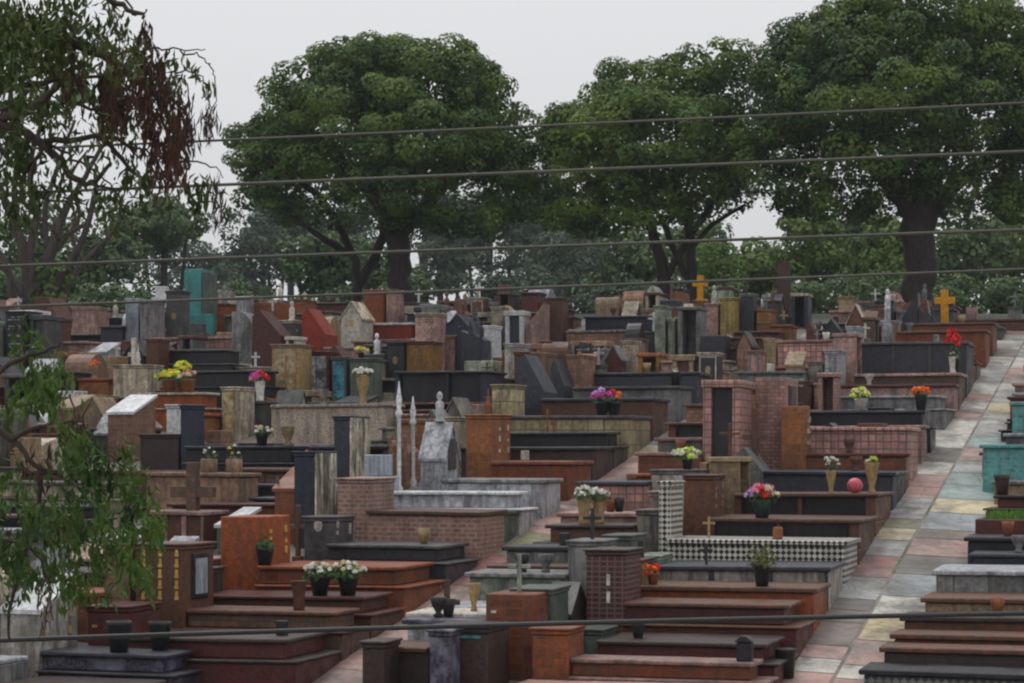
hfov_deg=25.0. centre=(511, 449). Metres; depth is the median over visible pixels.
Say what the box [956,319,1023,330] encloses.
tomb
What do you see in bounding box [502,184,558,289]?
tree
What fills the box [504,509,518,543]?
tomb
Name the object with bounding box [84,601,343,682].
tomb
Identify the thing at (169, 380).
flower vase
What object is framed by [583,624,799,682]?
tomb
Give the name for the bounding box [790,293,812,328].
tombstone
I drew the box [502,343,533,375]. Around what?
tombstone
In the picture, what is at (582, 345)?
tombstone
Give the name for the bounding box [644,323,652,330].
tombstone
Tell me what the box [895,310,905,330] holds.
tomb
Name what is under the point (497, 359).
tombstone
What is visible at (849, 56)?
tree
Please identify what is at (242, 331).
tombstone
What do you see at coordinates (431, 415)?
tomb
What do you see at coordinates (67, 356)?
tombstone
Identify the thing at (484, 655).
tomb
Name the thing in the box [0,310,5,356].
tombstone
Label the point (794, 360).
tombstone
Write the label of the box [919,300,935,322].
tombstone
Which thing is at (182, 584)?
tomb
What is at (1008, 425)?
tomb
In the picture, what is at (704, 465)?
tomb
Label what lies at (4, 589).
tomb
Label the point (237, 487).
tomb
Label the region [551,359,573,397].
tombstone
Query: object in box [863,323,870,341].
tombstone
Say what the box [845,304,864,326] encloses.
tombstone
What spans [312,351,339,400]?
tombstone
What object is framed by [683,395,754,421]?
tomb
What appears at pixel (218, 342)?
tomb
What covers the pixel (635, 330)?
tombstone
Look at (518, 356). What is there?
tombstone
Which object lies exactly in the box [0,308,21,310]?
tombstone
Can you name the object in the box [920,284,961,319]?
tomb
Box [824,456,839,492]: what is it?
flower vase
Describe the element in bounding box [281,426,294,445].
flower vase
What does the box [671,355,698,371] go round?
tombstone
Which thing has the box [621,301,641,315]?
tombstone
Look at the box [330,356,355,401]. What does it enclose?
tombstone
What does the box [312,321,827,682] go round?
central path
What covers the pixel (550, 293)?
tombstone
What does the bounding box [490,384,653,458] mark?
tomb
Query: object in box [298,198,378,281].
tree
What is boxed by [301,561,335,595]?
flower vase
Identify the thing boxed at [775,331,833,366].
tomb
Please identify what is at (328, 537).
tomb
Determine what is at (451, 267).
tree
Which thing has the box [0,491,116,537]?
tomb
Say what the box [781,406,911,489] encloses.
tomb
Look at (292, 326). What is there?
tombstone
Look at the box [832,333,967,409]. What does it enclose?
tomb
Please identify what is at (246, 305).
tombstone
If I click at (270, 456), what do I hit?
tomb
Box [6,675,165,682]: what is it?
tomb
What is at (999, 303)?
tree
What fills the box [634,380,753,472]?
tomb
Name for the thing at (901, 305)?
tomb
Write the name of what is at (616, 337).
tomb
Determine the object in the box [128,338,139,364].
grave cross
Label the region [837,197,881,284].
tree
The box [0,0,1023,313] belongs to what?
sky
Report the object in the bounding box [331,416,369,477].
tombstone
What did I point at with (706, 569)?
tomb
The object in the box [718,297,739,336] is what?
tombstone
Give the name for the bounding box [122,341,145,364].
tombstone
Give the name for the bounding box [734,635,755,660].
grave lantern
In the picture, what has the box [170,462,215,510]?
grave cross
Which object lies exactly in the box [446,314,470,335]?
tombstone
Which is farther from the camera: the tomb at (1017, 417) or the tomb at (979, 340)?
the tomb at (979, 340)
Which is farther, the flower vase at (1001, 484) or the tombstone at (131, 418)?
the tombstone at (131, 418)
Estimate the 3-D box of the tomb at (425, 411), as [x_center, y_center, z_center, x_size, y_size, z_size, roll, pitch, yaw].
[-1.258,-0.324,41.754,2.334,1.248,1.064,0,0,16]
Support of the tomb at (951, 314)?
on the ground at (800, 332)
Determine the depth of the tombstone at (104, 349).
49.68 m
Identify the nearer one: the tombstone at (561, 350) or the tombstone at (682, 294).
the tombstone at (561, 350)
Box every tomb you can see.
[0,386,3,404]
[0,408,26,466]
[0,467,145,525]
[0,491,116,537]
[0,514,73,543]
[0,557,22,628]
[0,573,202,682]
[0,655,27,682]
[1,528,48,560]
[6,298,85,328]
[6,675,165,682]
[9,417,183,512]
[16,294,118,317]
[19,358,91,390]
[23,536,198,586]
[26,543,71,573]
[36,553,220,565]
[43,297,72,340]
[63,341,103,351]
[71,334,99,341]
[77,378,112,394]
[77,536,141,642]
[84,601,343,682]
[86,414,107,452]
[99,326,126,341]
[121,310,165,329]
[134,541,368,661]
[138,392,221,430]
[145,472,261,509]
[146,509,228,549]
[159,337,231,349]
[159,370,286,407]
[165,413,221,441]
[166,467,293,543]
[169,349,249,370]
[181,446,307,471]
[204,442,293,445]
[213,566,406,638]
[215,286,302,334]
[221,515,443,616]
[242,467,290,482]
[248,296,342,317]
[248,483,337,501]
[255,401,276,433]
[258,483,276,496]
[261,296,348,311]
[270,403,404,443]
[301,515,480,587]
[305,419,434,478]
[308,402,368,403]
[308,428,419,489]
[309,409,448,445]
[323,347,361,357]
[335,477,507,563]
[351,341,373,346]
[359,455,538,534]
[364,344,387,353]
[370,397,474,443]
[373,323,414,340]
[379,339,414,343]
[379,341,386,353]
[382,360,386,378]
[382,378,394,398]
[392,402,484,409]
[394,371,506,402]
[397,306,452,322]
[398,620,511,682]
[401,404,491,424]
[402,396,491,413]
[402,554,547,680]
[403,294,482,321]
[405,584,571,620]
[418,391,563,519]
[419,304,490,335]
[430,581,585,620]
[443,417,615,480]
[444,292,471,321]
[464,388,593,500]
[464,508,618,600]
[472,305,536,320]
[480,343,531,378]
[482,362,513,383]
[487,562,567,569]
[489,302,582,328]
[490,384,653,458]
[501,351,596,371]
[501,533,647,562]
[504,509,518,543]
[510,409,629,468]
[518,354,670,440]
[519,679,666,682]
[529,625,777,682]
[533,508,658,551]
[556,490,658,522]
[566,330,625,348]
[572,386,693,421]
[576,349,608,364]
[576,469,708,534]
[583,285,682,329]
[583,547,815,660]
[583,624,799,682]
[594,363,711,403]
[626,462,709,479]
[626,473,650,479]
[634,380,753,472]
[641,556,830,633]
[644,543,845,610]
[654,437,702,452]
[656,480,860,586]
[661,361,730,379]
[664,407,754,437]
[670,360,742,379]
[671,307,771,350]
[681,474,877,563]
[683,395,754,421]
[707,423,893,536]
[730,337,762,364]
[733,331,785,339]
[735,361,824,388]
[736,447,909,510]
[751,378,816,409]
[755,292,798,339]
[755,377,920,485]
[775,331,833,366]
[775,351,824,371]
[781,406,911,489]
[798,402,937,452]
[810,425,929,463]
[812,383,956,429]
[815,311,877,339]
[822,317,883,341]
[823,350,960,415]
[828,296,897,320]
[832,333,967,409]
[833,305,891,322]
[839,301,897,321]
[845,326,975,397]
[858,294,906,320]
[859,662,1023,682]
[862,317,981,379]
[869,291,903,301]
[879,642,1023,666]
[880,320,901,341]
[889,629,1023,644]
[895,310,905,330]
[895,323,991,367]
[899,598,1023,630]
[905,303,1007,332]
[907,315,998,356]
[909,301,957,322]
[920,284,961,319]
[920,592,1023,611]
[932,564,1023,592]
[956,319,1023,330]
[964,521,1023,563]
[968,535,1023,564]
[975,516,1023,533]
[979,445,1023,492]
[979,452,982,476]
[983,494,1023,514]
[991,480,1023,503]
[997,326,1006,339]
[998,419,1011,441]
[1003,433,1023,444]
[1004,422,1010,429]
[1007,396,1023,418]
[1009,402,1023,432]
[1012,383,1023,392]
[1012,393,1023,395]
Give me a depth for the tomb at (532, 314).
57.21 m
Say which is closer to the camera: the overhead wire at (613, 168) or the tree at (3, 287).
the overhead wire at (613, 168)
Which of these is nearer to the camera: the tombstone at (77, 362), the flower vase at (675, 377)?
the flower vase at (675, 377)
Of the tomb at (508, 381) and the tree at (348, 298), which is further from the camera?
the tree at (348, 298)
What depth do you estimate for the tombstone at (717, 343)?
50.78 m
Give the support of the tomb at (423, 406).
on the ground at (800, 332)
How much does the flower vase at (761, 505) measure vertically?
0.482 m
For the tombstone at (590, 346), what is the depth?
48.54 m
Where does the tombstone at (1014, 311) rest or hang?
on the ground at (800, 332)
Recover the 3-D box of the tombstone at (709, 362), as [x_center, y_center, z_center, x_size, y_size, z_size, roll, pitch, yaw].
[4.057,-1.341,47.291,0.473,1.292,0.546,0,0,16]
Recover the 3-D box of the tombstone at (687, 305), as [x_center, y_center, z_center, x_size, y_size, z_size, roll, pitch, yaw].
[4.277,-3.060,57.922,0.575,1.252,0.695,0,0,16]
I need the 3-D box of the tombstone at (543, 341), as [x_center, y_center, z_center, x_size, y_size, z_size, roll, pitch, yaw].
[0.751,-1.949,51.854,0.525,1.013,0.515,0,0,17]
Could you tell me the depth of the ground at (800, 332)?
36.47 m
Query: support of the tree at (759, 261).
on the ground at (800, 332)
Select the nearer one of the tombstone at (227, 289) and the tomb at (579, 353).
the tomb at (579, 353)
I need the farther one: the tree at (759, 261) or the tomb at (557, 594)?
the tree at (759, 261)
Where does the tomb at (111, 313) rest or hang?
on the ground at (800, 332)
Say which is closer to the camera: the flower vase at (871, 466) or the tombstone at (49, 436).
the flower vase at (871, 466)
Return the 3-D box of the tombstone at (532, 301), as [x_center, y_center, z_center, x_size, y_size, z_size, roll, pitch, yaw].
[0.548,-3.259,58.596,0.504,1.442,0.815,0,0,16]
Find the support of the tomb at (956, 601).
on the ground at (800, 332)
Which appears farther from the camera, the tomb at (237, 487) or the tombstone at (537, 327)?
the tombstone at (537, 327)
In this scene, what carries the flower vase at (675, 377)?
on the tomb at (678, 396)
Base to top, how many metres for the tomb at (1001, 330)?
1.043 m
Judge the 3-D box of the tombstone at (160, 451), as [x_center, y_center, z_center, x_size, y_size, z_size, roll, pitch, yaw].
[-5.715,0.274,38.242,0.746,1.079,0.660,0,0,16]
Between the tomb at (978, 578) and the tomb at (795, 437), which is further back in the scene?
the tomb at (795, 437)
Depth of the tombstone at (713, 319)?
55.52 m
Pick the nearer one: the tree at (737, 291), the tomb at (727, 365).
the tomb at (727, 365)
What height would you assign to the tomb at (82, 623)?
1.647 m
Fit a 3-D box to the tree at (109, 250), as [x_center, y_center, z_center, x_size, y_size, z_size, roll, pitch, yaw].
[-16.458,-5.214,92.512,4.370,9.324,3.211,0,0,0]
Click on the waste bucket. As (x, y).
(789, 654)
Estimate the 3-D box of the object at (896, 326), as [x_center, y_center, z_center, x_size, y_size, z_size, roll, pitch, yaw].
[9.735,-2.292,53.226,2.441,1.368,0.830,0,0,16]
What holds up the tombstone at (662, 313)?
on the ground at (800, 332)
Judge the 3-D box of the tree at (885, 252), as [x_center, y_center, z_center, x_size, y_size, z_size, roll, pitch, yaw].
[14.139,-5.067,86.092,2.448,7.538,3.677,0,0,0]
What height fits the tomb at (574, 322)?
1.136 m
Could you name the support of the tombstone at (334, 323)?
on the ground at (800, 332)
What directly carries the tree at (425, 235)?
on the ground at (800, 332)
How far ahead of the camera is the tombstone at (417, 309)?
56.86 m
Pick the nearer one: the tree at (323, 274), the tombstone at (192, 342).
the tombstone at (192, 342)
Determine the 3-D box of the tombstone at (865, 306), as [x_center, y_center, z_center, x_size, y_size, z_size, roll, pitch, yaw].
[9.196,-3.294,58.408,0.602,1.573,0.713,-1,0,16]
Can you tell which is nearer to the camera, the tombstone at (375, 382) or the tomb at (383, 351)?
the tombstone at (375, 382)
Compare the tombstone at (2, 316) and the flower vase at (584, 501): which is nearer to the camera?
the flower vase at (584, 501)
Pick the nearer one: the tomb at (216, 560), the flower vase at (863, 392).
the tomb at (216, 560)
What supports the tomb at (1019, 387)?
on the ground at (800, 332)
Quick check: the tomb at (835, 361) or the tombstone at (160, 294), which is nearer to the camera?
the tomb at (835, 361)
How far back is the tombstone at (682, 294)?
59.86 m
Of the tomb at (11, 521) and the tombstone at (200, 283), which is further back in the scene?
the tombstone at (200, 283)
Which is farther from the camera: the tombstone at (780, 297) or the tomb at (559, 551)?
the tombstone at (780, 297)
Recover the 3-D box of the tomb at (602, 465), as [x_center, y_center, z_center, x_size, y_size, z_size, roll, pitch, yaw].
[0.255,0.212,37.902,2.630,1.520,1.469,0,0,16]
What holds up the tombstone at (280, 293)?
on the ground at (800, 332)
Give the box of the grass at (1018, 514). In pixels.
[985,508,1023,519]
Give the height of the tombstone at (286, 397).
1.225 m
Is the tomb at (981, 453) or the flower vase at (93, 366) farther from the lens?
the flower vase at (93, 366)
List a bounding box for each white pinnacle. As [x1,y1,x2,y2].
[395,382,402,490]
[410,397,416,487]
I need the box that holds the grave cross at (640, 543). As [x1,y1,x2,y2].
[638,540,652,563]
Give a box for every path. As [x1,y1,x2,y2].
[32,326,584,565]
[239,362,252,366]
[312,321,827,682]
[782,331,1023,682]
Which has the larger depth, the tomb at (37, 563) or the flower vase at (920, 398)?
the flower vase at (920, 398)
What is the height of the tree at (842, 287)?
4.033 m
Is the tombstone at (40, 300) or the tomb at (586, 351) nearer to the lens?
the tomb at (586, 351)
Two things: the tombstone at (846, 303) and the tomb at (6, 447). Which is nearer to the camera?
the tomb at (6, 447)
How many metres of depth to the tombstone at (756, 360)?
48.64 m
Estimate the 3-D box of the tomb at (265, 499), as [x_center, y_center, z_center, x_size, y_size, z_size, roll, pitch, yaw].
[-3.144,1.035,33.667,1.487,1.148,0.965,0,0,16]
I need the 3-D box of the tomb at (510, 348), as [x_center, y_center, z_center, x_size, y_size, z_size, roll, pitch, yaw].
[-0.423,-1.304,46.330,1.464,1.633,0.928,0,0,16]
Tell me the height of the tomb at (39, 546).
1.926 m
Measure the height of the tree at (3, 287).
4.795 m
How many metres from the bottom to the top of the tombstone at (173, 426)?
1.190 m
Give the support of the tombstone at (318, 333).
on the ground at (800, 332)
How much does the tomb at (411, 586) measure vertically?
1.620 m
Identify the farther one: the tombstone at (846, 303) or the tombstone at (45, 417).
the tombstone at (846, 303)
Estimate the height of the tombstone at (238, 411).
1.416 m
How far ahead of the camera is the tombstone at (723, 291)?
59.60 m
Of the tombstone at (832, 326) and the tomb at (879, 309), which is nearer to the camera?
the tombstone at (832, 326)
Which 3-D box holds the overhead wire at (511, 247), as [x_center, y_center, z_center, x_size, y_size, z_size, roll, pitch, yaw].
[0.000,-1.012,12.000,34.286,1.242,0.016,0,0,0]
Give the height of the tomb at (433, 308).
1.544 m
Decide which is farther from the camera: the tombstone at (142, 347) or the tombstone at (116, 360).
the tombstone at (142, 347)
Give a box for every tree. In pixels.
[0,0,241,641]
[0,72,128,304]
[0,200,71,289]
[0,267,22,300]
[47,203,152,300]
[68,282,128,313]
[113,279,183,313]
[115,191,214,291]
[138,237,255,291]
[212,208,313,299]
[217,279,273,295]
[219,30,556,304]
[241,179,320,299]
[275,228,372,302]
[287,285,363,302]
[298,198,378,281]
[342,239,390,289]
[375,268,437,302]
[409,187,463,268]
[413,220,478,300]
[446,180,543,299]
[459,272,562,308]
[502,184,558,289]
[510,225,606,308]
[513,173,578,289]
[528,36,787,303]
[554,201,613,312]
[556,272,652,313]
[571,226,679,302]
[645,274,686,290]
[659,219,735,287]
[684,242,749,290]
[685,282,761,302]
[727,0,1023,305]
[730,236,797,305]
[758,280,837,313]
[766,211,855,306]
[812,267,903,313]
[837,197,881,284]
[842,280,939,305]
[855,215,906,286]
[932,273,1002,313]
[934,201,1021,313]
[972,206,1023,293]
[982,275,1023,313]
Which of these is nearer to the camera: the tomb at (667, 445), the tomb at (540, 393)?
the tomb at (667, 445)
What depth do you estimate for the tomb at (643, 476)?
35.41 m
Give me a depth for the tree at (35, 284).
59.92 m
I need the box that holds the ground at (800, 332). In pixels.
[30,314,1023,682]
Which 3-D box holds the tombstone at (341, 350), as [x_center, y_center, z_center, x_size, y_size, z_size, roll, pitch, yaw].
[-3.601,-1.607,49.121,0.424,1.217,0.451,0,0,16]
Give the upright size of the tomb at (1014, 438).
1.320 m
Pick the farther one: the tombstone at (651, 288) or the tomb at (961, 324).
the tombstone at (651, 288)
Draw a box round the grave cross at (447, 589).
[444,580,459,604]
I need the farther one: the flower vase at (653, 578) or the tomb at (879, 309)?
the tomb at (879, 309)
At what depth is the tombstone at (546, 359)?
45.20 m
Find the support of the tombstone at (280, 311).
on the ground at (800, 332)
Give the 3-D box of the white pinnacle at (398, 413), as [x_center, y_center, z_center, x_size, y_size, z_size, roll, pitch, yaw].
[-1.765,-0.145,36.080,0.120,1.865,0.117,0,0,0]
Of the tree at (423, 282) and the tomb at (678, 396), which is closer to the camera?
the tomb at (678, 396)
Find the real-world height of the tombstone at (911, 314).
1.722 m
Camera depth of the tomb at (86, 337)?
54.59 m
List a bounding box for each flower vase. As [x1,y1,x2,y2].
[88,360,100,377]
[106,620,131,652]
[148,621,171,649]
[153,369,180,392]
[174,360,191,391]
[177,369,196,391]
[201,446,217,471]
[226,444,241,472]
[249,370,270,400]
[252,425,273,445]
[255,536,275,564]
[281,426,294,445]
[291,580,306,609]
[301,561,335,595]
[317,389,328,403]
[332,559,367,595]
[352,366,373,403]
[354,346,368,357]
[467,583,480,610]
[571,484,595,523]
[590,387,612,414]
[591,486,611,523]
[605,388,621,414]
[642,563,662,583]
[670,367,681,385]
[670,446,702,468]
[744,483,780,517]
[745,543,776,585]
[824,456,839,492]
[849,386,870,410]
[864,456,878,492]
[910,386,930,409]
[944,328,961,372]
[948,352,959,372]
[993,475,1010,494]
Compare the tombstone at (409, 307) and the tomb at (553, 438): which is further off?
the tombstone at (409, 307)
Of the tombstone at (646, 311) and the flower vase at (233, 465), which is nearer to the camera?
the flower vase at (233, 465)
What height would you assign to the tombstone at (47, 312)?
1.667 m
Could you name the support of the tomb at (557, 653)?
on the ground at (800, 332)
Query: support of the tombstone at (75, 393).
on the ground at (800, 332)
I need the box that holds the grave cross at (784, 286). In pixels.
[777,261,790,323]
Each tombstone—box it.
[0,296,7,305]
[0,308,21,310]
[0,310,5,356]
[0,321,4,356]
[0,358,20,386]
[2,374,52,410]
[4,311,42,368]
[9,310,50,314]
[17,406,45,433]
[24,358,59,373]
[28,314,64,360]
[30,438,56,469]
[31,434,63,469]
[33,405,47,422]
[34,297,47,310]
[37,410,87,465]
[52,391,87,417]
[55,352,78,359]
[56,395,94,422]
[64,354,107,377]
[70,307,110,333]
[78,352,94,353]
[81,396,116,427]
[89,342,121,360]
[95,395,119,402]
[96,343,129,354]
[105,394,157,462]
[106,345,127,377]
[109,300,122,325]
[111,347,163,396]
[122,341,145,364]
[124,298,146,340]
[138,434,180,469]
[139,302,165,340]
[144,338,170,377]
[151,286,168,307]
[155,390,197,392]
[156,421,163,433]
[164,290,190,336]
[164,404,180,433]
[170,342,178,348]
[178,335,207,348]
[178,405,206,469]
[184,269,217,336]
[186,323,210,336]
[204,430,237,445]
[214,507,261,553]
[217,281,231,302]
[217,286,235,300]
[217,332,231,336]
[220,387,256,441]
[232,311,253,361]
[235,296,253,313]
[235,352,271,369]
[252,298,290,366]
[254,302,290,319]
[264,391,277,400]
[269,283,290,303]
[270,344,313,389]
[276,390,307,404]
[279,301,301,336]
[284,336,306,344]
[291,292,317,312]
[291,451,336,548]
[302,308,337,350]
[304,390,330,401]
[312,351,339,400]
[325,317,340,345]
[330,345,348,356]
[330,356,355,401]
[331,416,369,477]
[335,396,378,402]
[339,301,374,346]
[348,358,383,402]
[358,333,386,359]
[359,637,402,682]
[363,290,385,322]
[385,289,402,322]
[385,342,406,377]
[403,289,432,321]
[405,341,443,370]
[414,307,420,312]
[414,313,446,370]
[426,629,462,682]
[436,301,466,305]
[445,335,457,370]
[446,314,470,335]
[449,298,473,317]
[458,303,490,370]
[464,360,500,371]
[469,283,489,313]
[477,312,490,321]
[483,325,502,359]
[490,306,509,349]
[493,357,501,362]
[494,285,511,301]
[497,292,520,310]
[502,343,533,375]
[504,310,530,343]
[512,351,535,384]
[520,292,546,311]
[526,304,549,343]
[528,289,555,297]
[529,344,542,352]
[529,353,556,379]
[538,340,551,343]
[541,343,572,364]
[543,297,569,341]
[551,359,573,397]
[566,355,596,386]
[570,341,592,348]
[571,344,576,354]
[578,341,588,348]
[587,343,602,363]
[592,341,613,349]
[593,347,608,372]
[595,297,621,315]
[604,345,628,372]
[620,340,641,371]
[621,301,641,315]
[623,291,646,308]
[625,323,645,338]
[625,339,649,352]
[636,353,668,371]
[641,308,654,314]
[644,292,667,307]
[644,312,654,352]
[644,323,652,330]
[647,285,667,299]
[653,305,672,360]
[666,318,677,354]
[669,288,690,303]
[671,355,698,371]
[676,307,707,354]
[683,304,692,306]
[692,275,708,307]
[696,352,723,379]
[701,335,730,359]
[704,285,719,334]
[715,270,734,303]
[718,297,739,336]
[735,331,758,370]
[738,298,739,330]
[739,293,758,330]
[743,281,747,293]
[746,350,766,370]
[760,294,785,318]
[762,338,781,370]
[763,288,782,324]
[784,351,806,370]
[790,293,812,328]
[806,323,820,339]
[817,373,842,410]
[820,319,843,339]
[825,423,838,426]
[837,296,858,309]
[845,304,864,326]
[857,423,887,426]
[862,289,879,309]
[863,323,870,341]
[866,407,894,410]
[883,289,892,341]
[902,293,919,330]
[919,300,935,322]
[934,290,954,322]
[966,307,977,318]
[973,366,975,383]
[1007,292,1022,318]
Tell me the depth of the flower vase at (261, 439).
36.72 m
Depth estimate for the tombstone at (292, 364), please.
45.70 m
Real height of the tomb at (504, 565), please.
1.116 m
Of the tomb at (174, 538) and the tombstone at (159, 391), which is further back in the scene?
the tombstone at (159, 391)
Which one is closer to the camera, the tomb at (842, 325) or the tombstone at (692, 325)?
the tombstone at (692, 325)
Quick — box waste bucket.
[774,639,796,678]
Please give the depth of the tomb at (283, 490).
32.44 m
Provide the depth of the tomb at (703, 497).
31.53 m
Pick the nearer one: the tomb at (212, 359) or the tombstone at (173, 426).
the tombstone at (173, 426)
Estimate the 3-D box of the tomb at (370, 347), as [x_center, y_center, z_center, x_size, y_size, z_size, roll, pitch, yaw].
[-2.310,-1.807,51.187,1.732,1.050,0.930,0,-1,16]
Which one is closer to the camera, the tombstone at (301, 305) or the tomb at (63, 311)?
the tomb at (63, 311)
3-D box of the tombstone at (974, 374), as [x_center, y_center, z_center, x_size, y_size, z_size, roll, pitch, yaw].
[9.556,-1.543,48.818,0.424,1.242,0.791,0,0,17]
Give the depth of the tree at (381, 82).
64.81 m
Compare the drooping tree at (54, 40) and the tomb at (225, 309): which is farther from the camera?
the tomb at (225, 309)
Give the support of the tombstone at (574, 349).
on the ground at (800, 332)
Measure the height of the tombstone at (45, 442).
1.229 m
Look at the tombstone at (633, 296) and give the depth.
60.24 m
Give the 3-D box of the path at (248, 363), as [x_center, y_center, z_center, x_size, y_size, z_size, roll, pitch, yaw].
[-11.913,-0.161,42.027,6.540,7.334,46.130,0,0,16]
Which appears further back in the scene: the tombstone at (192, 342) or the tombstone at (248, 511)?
the tombstone at (192, 342)
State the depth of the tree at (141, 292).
73.20 m
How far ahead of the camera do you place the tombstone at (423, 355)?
48.31 m
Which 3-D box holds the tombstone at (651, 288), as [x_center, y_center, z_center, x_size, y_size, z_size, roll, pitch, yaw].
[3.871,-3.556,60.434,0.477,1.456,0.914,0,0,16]
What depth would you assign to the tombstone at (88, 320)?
56.50 m
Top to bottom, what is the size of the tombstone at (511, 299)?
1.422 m
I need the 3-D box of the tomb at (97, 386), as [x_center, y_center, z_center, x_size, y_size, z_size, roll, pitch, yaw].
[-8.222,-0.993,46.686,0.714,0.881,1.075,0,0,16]
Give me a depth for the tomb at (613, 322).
56.12 m
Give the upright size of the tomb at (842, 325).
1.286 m
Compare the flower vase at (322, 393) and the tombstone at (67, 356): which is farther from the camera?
the tombstone at (67, 356)
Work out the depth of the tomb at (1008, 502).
33.75 m
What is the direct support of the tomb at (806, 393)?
on the ground at (800, 332)
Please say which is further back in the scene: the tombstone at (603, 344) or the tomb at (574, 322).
the tomb at (574, 322)
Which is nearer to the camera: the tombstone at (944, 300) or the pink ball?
the pink ball
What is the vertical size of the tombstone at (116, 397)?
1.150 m
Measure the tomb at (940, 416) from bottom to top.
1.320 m
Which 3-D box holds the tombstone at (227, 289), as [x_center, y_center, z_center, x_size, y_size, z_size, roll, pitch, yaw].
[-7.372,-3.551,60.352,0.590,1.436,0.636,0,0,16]
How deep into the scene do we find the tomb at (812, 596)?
27.46 m
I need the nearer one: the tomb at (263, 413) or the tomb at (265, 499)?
the tomb at (265, 499)
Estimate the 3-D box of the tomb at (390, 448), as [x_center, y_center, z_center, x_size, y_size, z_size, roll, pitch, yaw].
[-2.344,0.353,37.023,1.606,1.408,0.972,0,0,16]
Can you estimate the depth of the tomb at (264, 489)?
34.43 m
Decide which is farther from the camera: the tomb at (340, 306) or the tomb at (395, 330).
the tomb at (340, 306)
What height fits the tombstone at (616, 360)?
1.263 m
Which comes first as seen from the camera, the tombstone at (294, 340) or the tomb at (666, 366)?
the tomb at (666, 366)
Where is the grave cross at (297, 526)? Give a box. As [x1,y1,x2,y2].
[290,505,304,560]
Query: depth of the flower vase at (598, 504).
31.21 m
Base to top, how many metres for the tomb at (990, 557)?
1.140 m
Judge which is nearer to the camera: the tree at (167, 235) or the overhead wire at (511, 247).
the overhead wire at (511, 247)
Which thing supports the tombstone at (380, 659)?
on the ground at (800, 332)
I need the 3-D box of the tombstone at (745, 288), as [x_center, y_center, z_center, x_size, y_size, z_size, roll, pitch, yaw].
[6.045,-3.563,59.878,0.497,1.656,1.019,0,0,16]
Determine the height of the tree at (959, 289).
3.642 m
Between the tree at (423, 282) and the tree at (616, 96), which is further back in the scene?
the tree at (423, 282)
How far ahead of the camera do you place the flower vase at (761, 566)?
27.40 m
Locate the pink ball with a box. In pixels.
[847,478,862,492]
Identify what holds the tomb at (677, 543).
on the ground at (800, 332)
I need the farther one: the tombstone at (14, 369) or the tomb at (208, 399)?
the tombstone at (14, 369)
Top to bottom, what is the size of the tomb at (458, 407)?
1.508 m
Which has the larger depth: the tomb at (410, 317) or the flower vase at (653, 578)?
the tomb at (410, 317)
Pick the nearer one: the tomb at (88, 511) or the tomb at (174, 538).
the tomb at (174, 538)
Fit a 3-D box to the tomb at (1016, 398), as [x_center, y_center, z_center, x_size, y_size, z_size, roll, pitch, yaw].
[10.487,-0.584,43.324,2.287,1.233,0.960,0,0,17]
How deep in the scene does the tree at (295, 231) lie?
150.63 m
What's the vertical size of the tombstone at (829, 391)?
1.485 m
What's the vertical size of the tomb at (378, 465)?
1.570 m
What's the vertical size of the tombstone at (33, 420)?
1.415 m
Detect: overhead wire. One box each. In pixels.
[0,150,1023,194]
[0,228,1023,267]
[0,268,1023,307]
[0,611,1023,642]
[3,102,1023,149]
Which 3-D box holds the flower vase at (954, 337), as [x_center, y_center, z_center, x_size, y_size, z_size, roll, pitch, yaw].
[8.649,-1.946,45.285,0.299,0.892,0.343,0,0,-45]
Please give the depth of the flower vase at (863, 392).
40.33 m
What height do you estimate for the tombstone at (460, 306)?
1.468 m
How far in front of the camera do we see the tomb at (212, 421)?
40.80 m
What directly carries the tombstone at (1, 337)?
on the ground at (800, 332)
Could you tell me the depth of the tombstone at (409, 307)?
59.09 m
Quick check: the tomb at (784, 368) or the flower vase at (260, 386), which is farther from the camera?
the tomb at (784, 368)
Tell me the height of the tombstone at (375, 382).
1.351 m
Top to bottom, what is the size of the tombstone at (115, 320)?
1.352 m
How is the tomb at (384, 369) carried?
on the ground at (800, 332)
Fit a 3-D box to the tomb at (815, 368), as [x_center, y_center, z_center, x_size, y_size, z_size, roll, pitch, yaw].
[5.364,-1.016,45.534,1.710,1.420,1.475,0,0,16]
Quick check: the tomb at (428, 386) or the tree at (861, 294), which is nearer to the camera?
the tomb at (428, 386)
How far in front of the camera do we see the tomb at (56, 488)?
33.97 m
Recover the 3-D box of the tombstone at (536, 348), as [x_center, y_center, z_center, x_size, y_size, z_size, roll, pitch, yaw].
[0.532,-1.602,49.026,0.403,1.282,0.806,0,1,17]
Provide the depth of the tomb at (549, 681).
24.04 m
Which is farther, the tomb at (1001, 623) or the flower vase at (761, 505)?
the flower vase at (761, 505)
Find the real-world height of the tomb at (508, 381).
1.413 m
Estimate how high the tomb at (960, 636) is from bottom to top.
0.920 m
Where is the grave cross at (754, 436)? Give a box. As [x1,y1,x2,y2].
[742,408,767,456]
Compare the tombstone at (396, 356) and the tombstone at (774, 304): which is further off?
the tombstone at (774, 304)
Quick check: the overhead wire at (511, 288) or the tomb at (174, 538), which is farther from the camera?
the tomb at (174, 538)
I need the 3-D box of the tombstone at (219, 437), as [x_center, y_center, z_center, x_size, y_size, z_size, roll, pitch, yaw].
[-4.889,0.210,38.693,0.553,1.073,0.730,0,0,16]
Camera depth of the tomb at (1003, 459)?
36.13 m
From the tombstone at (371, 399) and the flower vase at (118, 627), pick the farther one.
the tombstone at (371, 399)
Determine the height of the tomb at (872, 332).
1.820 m
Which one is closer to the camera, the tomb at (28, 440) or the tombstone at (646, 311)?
the tomb at (28, 440)
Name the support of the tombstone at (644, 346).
on the ground at (800, 332)
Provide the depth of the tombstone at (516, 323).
54.18 m

